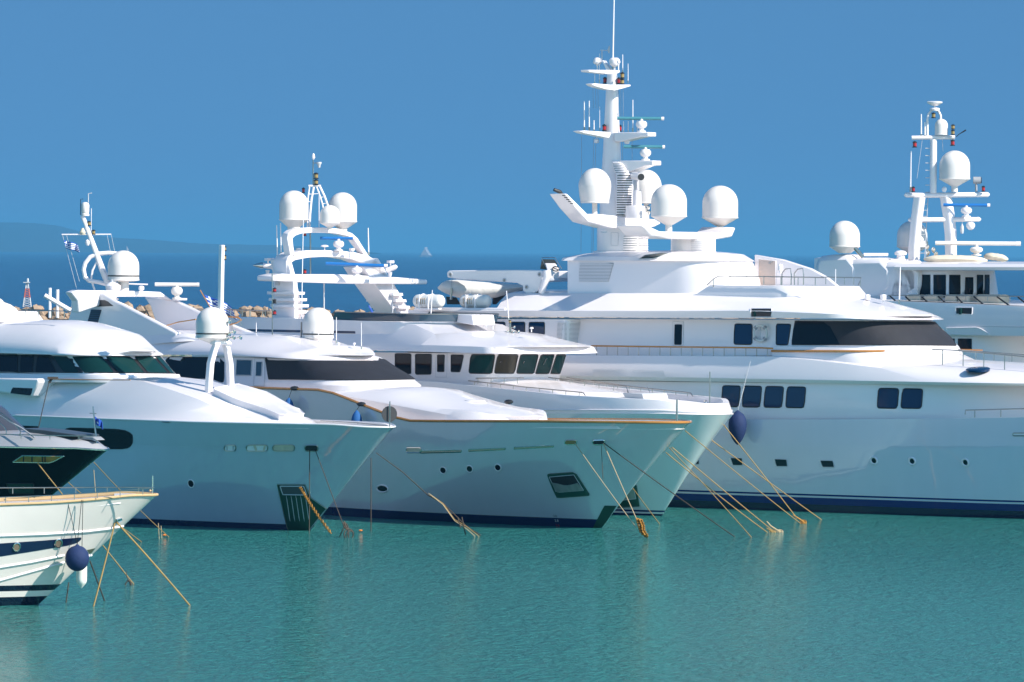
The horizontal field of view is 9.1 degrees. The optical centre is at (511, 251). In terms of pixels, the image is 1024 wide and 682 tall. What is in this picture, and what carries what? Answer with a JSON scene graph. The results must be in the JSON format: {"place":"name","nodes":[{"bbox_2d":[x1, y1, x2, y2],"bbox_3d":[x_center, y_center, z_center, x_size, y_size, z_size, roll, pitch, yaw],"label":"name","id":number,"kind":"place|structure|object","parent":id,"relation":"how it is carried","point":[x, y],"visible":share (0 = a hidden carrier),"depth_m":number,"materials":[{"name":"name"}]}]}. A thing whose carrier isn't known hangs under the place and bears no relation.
{"place":"outdoors","nodes":[
{"label":"outdoors","id":0,"kind":"place"},
{"bbox_2d":[0,222,380,253],"bbox_3d":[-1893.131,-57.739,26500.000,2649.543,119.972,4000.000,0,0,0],"label":"hills","id":1,"kind":"structure","parent":0,"point":[24,237],"depth_m":25377.94,"materials":[{"name":"blue"}]},
{"bbox_2d":[0,355,1023,681],"bbox_3d":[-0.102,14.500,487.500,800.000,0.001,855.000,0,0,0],"label":"harbour water","id":2,"kind":"structure","parent":0,"point":[684,595],"depth_m":262.87,"materials":[{"name":"teal liquid"}]},
{"bbox_2d":[0,405,109,496],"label":"motor yacht","id":3,"kind":"object","parent":2,"relation":"on","point":[62,457],"visible":0.97,"depth_m":282.78,"materials":[{"name":"metal"}]},
{"bbox_2d":[37,463,133,583],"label":"mooring rope","id":4,"kind":"object","parent":3,"relation":"attached to","point":[102,545],"visible":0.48,"depth_m":278.60,"materials":[{"name":"brown fabric"}]},
{"bbox_2d":[95,417,102,428],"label":"flag","id":5,"kind":"object","parent":3,"relation":"attached to","point":[98,422],"visible":1,"depth_m":282.43,"materials":[{"name":"blue fabric"}]},
{"bbox_2d":[68,482,141,541],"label":"mooring rope","id":6,"kind":"object","parent":3,"relation":"attached to","point":[123,528],"visible":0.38,"depth_m":311.00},
{"bbox_2d":[0,476,158,605],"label":"motor yacht","id":7,"kind":"object","parent":2,"relation":"on","point":[37,538],"visible":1,"depth_m":258.99,"materials":[{"name":"white plastic"}]},
{"bbox_2d":[65,500,88,570],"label":"ball fender","id":8,"kind":"object","parent":7,"relation":"hanging from","point":[76,557],"visible":1,"depth_m":258.46,"materials":[{"name":"blue plastic"}]},
{"bbox_2d":[76,504,86,587],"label":"cylinder fender","id":9,"kind":"object","parent":7,"relation":"hanging from","point":[81,578],"visible":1,"depth_m":259.33,"materials":[{"name":"white plastic"}]},
{"bbox_2d":[93,522,115,605],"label":"mooring rope","id":10,"kind":"object","parent":7,"relation":"attached to","point":[104,563],"visible":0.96,"depth_m":259.71,"materials":[{"name":"beige fabric"}]},
{"bbox_2d":[116,522,189,604],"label":"mooring rope","id":11,"kind":"object","parent":7,"relation":"attached to","point":[147,556],"visible":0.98,"depth_m":260.31,"materials":[{"name":"beige fabric"}]},
{"bbox_2d":[89,561,104,600],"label":"mooring rope","id":12,"kind":"object","parent":2,"relation":"in","point":[97,580],"visible":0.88,"depth_m":262.77,"materials":[{"name":"grey fabric"}]},
{"bbox_2d":[94,462,168,536],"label":"mooring rope","id":13,"kind":"object","parent":2,"relation":"in","point":[119,489],"visible":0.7,"depth_m":298.52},
{"bbox_2d":[0,245,395,530],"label":"motor yacht","id":14,"kind":"object","parent":2,"relation":"on","point":[208,451],"visible":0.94,"depth_m":335.34,"materials":[{"name":"white plastic"}]},
{"bbox_2d":[38,377,57,427],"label":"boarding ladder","id":15,"kind":"object","parent":14,"relation":"hanging from","point":[51,379],"visible":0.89,"depth_m":340.40,"materials":[{"name":"grey metal"}]},
{"bbox_2d":[309,450,309,533],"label":"mooring rope","id":16,"kind":"object","parent":14,"relation":"hanging from","point":[309,491],"visible":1,"depth_m":327.76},
{"bbox_2d":[299,486,331,533],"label":"anchor chain","id":17,"kind":"object","parent":14,"relation":"attached to","point":[310,504],"visible":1,"depth_m":325.53,"materials":[{"name":"metal"}]},
{"bbox_2d":[315,450,343,526],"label":"mooring rope","id":18,"kind":"object","parent":14,"relation":"attached to","point":[329,487],"visible":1,"depth_m":325.67,"materials":[{"name":"brown fabric"}]},
{"bbox_2d":[382,406,396,421],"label":"black disc","id":19,"kind":"object","parent":14,"relation":"attached to","point":[385,413],"visible":1,"depth_m":326.36,"materials":[{"name":"grey metal"}]},
{"bbox_2d":[339,521,353,537],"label":"rope knot","id":20,"kind":"object","parent":2,"relation":"in","point":[347,528],"visible":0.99,"depth_m":323.03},
{"bbox_2d":[21,193,691,527],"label":"motor yacht","id":21,"kind":"object","parent":2,"relation":"on","point":[468,457],"visible":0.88,"depth_m":344.41,"materials":[{"name":"white plastic"}]},
{"bbox_2d":[64,240,79,252],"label":"flag","id":22,"kind":"object","parent":21,"relation":"attached to","point":[71,246],"visible":1,"depth_m":372.24,"materials":[{"name":"blue fabric"}]},
{"bbox_2d":[290,386,298,390],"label":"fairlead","id":23,"kind":"object","parent":21,"relation":"attached to","point":[294,388],"visible":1,"depth_m":351.17,"materials":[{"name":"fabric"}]},
{"bbox_2d":[285,390,293,405],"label":"teardrop fender","id":24,"kind":"object","parent":23,"relation":"hanging from","point":[289,401],"visible":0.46,"depth_m":351.15,"materials":[{"name":"blue plastic"}]},
{"bbox_2d":[504,399,512,403],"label":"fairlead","id":25,"kind":"object","parent":21,"relation":"attached to","point":[508,401],"visible":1,"depth_m":348.87,"materials":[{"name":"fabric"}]},
{"bbox_2d":[574,442,636,527],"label":"mooring rope","id":26,"kind":"object","parent":21,"relation":"attached to","point":[604,484],"visible":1,"depth_m":330.04,"materials":[{"name":"beige fabric"}]},
{"bbox_2d":[603,443,639,525],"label":"mooring rope","id":27,"kind":"object","parent":21,"relation":"attached to","point":[619,481],"visible":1,"depth_m":329.63,"materials":[{"name":"beige fabric"}]},
{"bbox_2d":[636,518,647,537],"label":"anchor chain","id":28,"kind":"object","parent":27,"relation":"hanging from","point":[639,527],"visible":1,"depth_m":325.74,"materials":[{"name":"brown metal"}]},
{"bbox_2d":[638,519,647,536],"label":"anchor chain","id":29,"kind":"object","parent":27,"relation":"hanging from","point":[643,527],"visible":1,"depth_m":325.54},
{"bbox_2d":[633,488,659,523],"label":"mooring rope","id":30,"kind":"object","parent":21,"relation":"attached to","point":[645,505],"visible":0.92,"depth_m":338.71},
{"bbox_2d":[604,443,734,536],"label":"mooring rope","id":31,"kind":"object","parent":21,"relation":"attached to","point":[669,490],"visible":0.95,"depth_m":330.08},
{"bbox_2d":[15,301,799,350],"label":"breakwater boulders","id":32,"kind":"object","parent":2,"relation":"in","point":[147,310],"depth_m":899.26,"materials":[{"name":"beige stone"}]},
{"bbox_2d":[23,278,31,306],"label":"beacon tower","id":33,"kind":"structure","parent":32,"relation":"on","point":[26,286],"depth_m":904.64,"materials":[{"name":"red"}]},
{"bbox_2d":[376,453,480,535],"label":"mooring rope","id":34,"kind":"object","parent":2,"relation":"attached to","point":[423,490],"visible":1,"depth_m":327.70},
{"bbox_2d":[428,493,474,535],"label":"mooring rope","id":35,"kind":"object","parent":2,"relation":"in","point":[450,514],"visible":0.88,"depth_m":326.66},
{"bbox_2d":[433,496,478,535],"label":"mooring rope","id":36,"kind":"object","parent":2,"relation":"in","point":[455,519],"visible":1,"depth_m":326.52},
{"bbox_2d":[192,153,732,515],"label":"motor yacht","id":37,"kind":"object","parent":2,"relation":"on","point":[483,355],"visible":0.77,"depth_m":362.46,"materials":[{"name":"white"}]},
{"bbox_2d":[200,290,236,319],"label":"flag","id":38,"kind":"object","parent":37,"relation":"attached to","point":[211,302],"visible":0.62,"depth_m":375.42,"materials":[{"name":"blue fabric"}]},
{"bbox_2d":[413,293,444,309],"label":"life raft","id":39,"kind":"object","parent":37,"relation":"on","point":[422,301],"visible":1,"depth_m":373.43,"materials":[{"name":"white plastic"}]},
{"bbox_2d":[724,425,794,514],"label":"mooring rope","id":40,"kind":"object","parent":37,"relation":"attached to","point":[759,469],"visible":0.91,"depth_m":350.68,"materials":[{"name":"beige fabric"}]},
{"bbox_2d":[713,441,821,519],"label":"mooring rope","id":41,"kind":"object","parent":37,"relation":"attached to","point":[767,480],"visible":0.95,"depth_m":350.00,"materials":[{"name":"beige fabric"}]},
{"bbox_2d":[669,447,750,536],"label":"mooring rope","id":42,"kind":"object","parent":2,"relation":"in","point":[710,491],"visible":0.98,"depth_m":330.19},
{"bbox_2d":[408,0,1023,518],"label":"motor yacht","id":43,"kind":"object","parent":2,"relation":"on","point":[874,406],"visible":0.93,"depth_m":361.77,"materials":[{"name":"white plastic"}]},
{"bbox_2d":[459,294,491,307],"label":"life raft","id":44,"kind":"object","parent":43,"relation":"on","point":[474,301],"visible":1,"depth_m":373.38,"materials":[{"name":"white plastic"}]},
{"bbox_2d":[438,280,522,303],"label":"covered tender","id":45,"kind":"object","parent":43,"relation":"on","point":[496,292],"visible":0.91,"depth_m":376.39,"materials":[{"name":"white fabric"}]},
{"bbox_2d":[540,257,567,281],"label":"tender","id":46,"kind":"object","parent":43,"relation":"on","point":[557,275],"visible":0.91,"depth_m":376.79,"materials":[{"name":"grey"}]},
{"bbox_2d":[728,361,750,444],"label":"pointed fender","id":47,"kind":"object","parent":43,"relation":"hanging from","point":[737,424],"visible":0.95,"depth_m":360.59,"materials":[{"name":"blue plastic"}]},
{"bbox_2d":[753,324,767,341],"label":"lifebuoy","id":48,"kind":"object","parent":43,"relation":"hanging from","point":[755,327],"visible":1,"depth_m":362.38,"materials":[{"name":"grey plastic"}]},
{"bbox_2d":[666,452,766,531],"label":"mooring rope","id":49,"kind":"object","parent":2,"relation":"in","point":[715,492],"visible":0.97,"depth_m":333.20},
{"bbox_2d":[672,447,774,531],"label":"mooring rope","id":50,"kind":"object","parent":2,"relation":"in","point":[723,490],"visible":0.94,"depth_m":333.01,"materials":[{"name":"beige fabric"}]},
{"bbox_2d":[685,430,800,523],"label":"mooring rope","id":51,"kind":"object","parent":2,"relation":"in","point":[742,477],"visible":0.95,"depth_m":338.02,"materials":[{"name":"beige fabric"}]},
{"bbox_2d":[766,521,782,531],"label":"rope knot","id":52,"kind":"object","parent":2,"relation":"in","point":[779,530],"visible":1,"depth_m":332.83,"materials":[{"name":"beige fabric"}]},
{"bbox_2d":[793,515,806,523],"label":"rope knot","id":53,"kind":"object","parent":2,"relation":"on","point":[803,521],"visible":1,"depth_m":343.70,"materials":[{"name":"beige fabric"}]},
{"bbox_2d":[800,101,1023,362],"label":"motor yacht","id":54,"kind":"object","parent":2,"relation":"on","point":[969,305],"visible":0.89,"depth_m":390.18,"materials":[{"name":"white plastic"}]},
{"bbox_2d":[924,255,987,261],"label":"canvas bundle","id":55,"kind":"object","parent":54,"relation":"on","point":[949,258],"visible":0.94,"depth_m":390.90,"materials":[{"name":"white fabric"}]},
{"bbox_2d":[984,253,1007,261],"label":"canvas bundle","id":56,"kind":"object","parent":54,"relation":"on","point":[996,257],"visible":1,"depth_m":393.48,"materials":[{"name":"white fabric"}]},
{"bbox_2d":[0,252,1023,316],"bbox_3d":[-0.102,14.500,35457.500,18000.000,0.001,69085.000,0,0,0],"label":"sea","id":57,"kind":"structure","parent":0,"point":[43,272],"depth_m":3883.42,"materials":[{"name":"liquid"}]},
{"bbox_2d":[419,247,432,256],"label":"distant ship","id":58,"kind":"object","parent":57,"relation":"on","point":[425,252],"visible":0.93,"depth_m":14994.80,"materials":[{"name":"blue"}]},
{"bbox_2d":[0,0,1023,255],"label":"sky","id":59,"kind":"structure","parent":0,"point":[449,125],"materials":[{"name":"blue"}]},
{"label":"rope knot","id":60,"kind":"object","parent":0,"visible":0},
{"bbox_2d":[351,407,361,420],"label":"teardrop fender","id":61,"kind":"object","parent":60,"relation":"hanging from","point":[356,415],"visible":0.66,"depth_m":346.17,"materials":[{"name":"blue plastic"}]}
]}

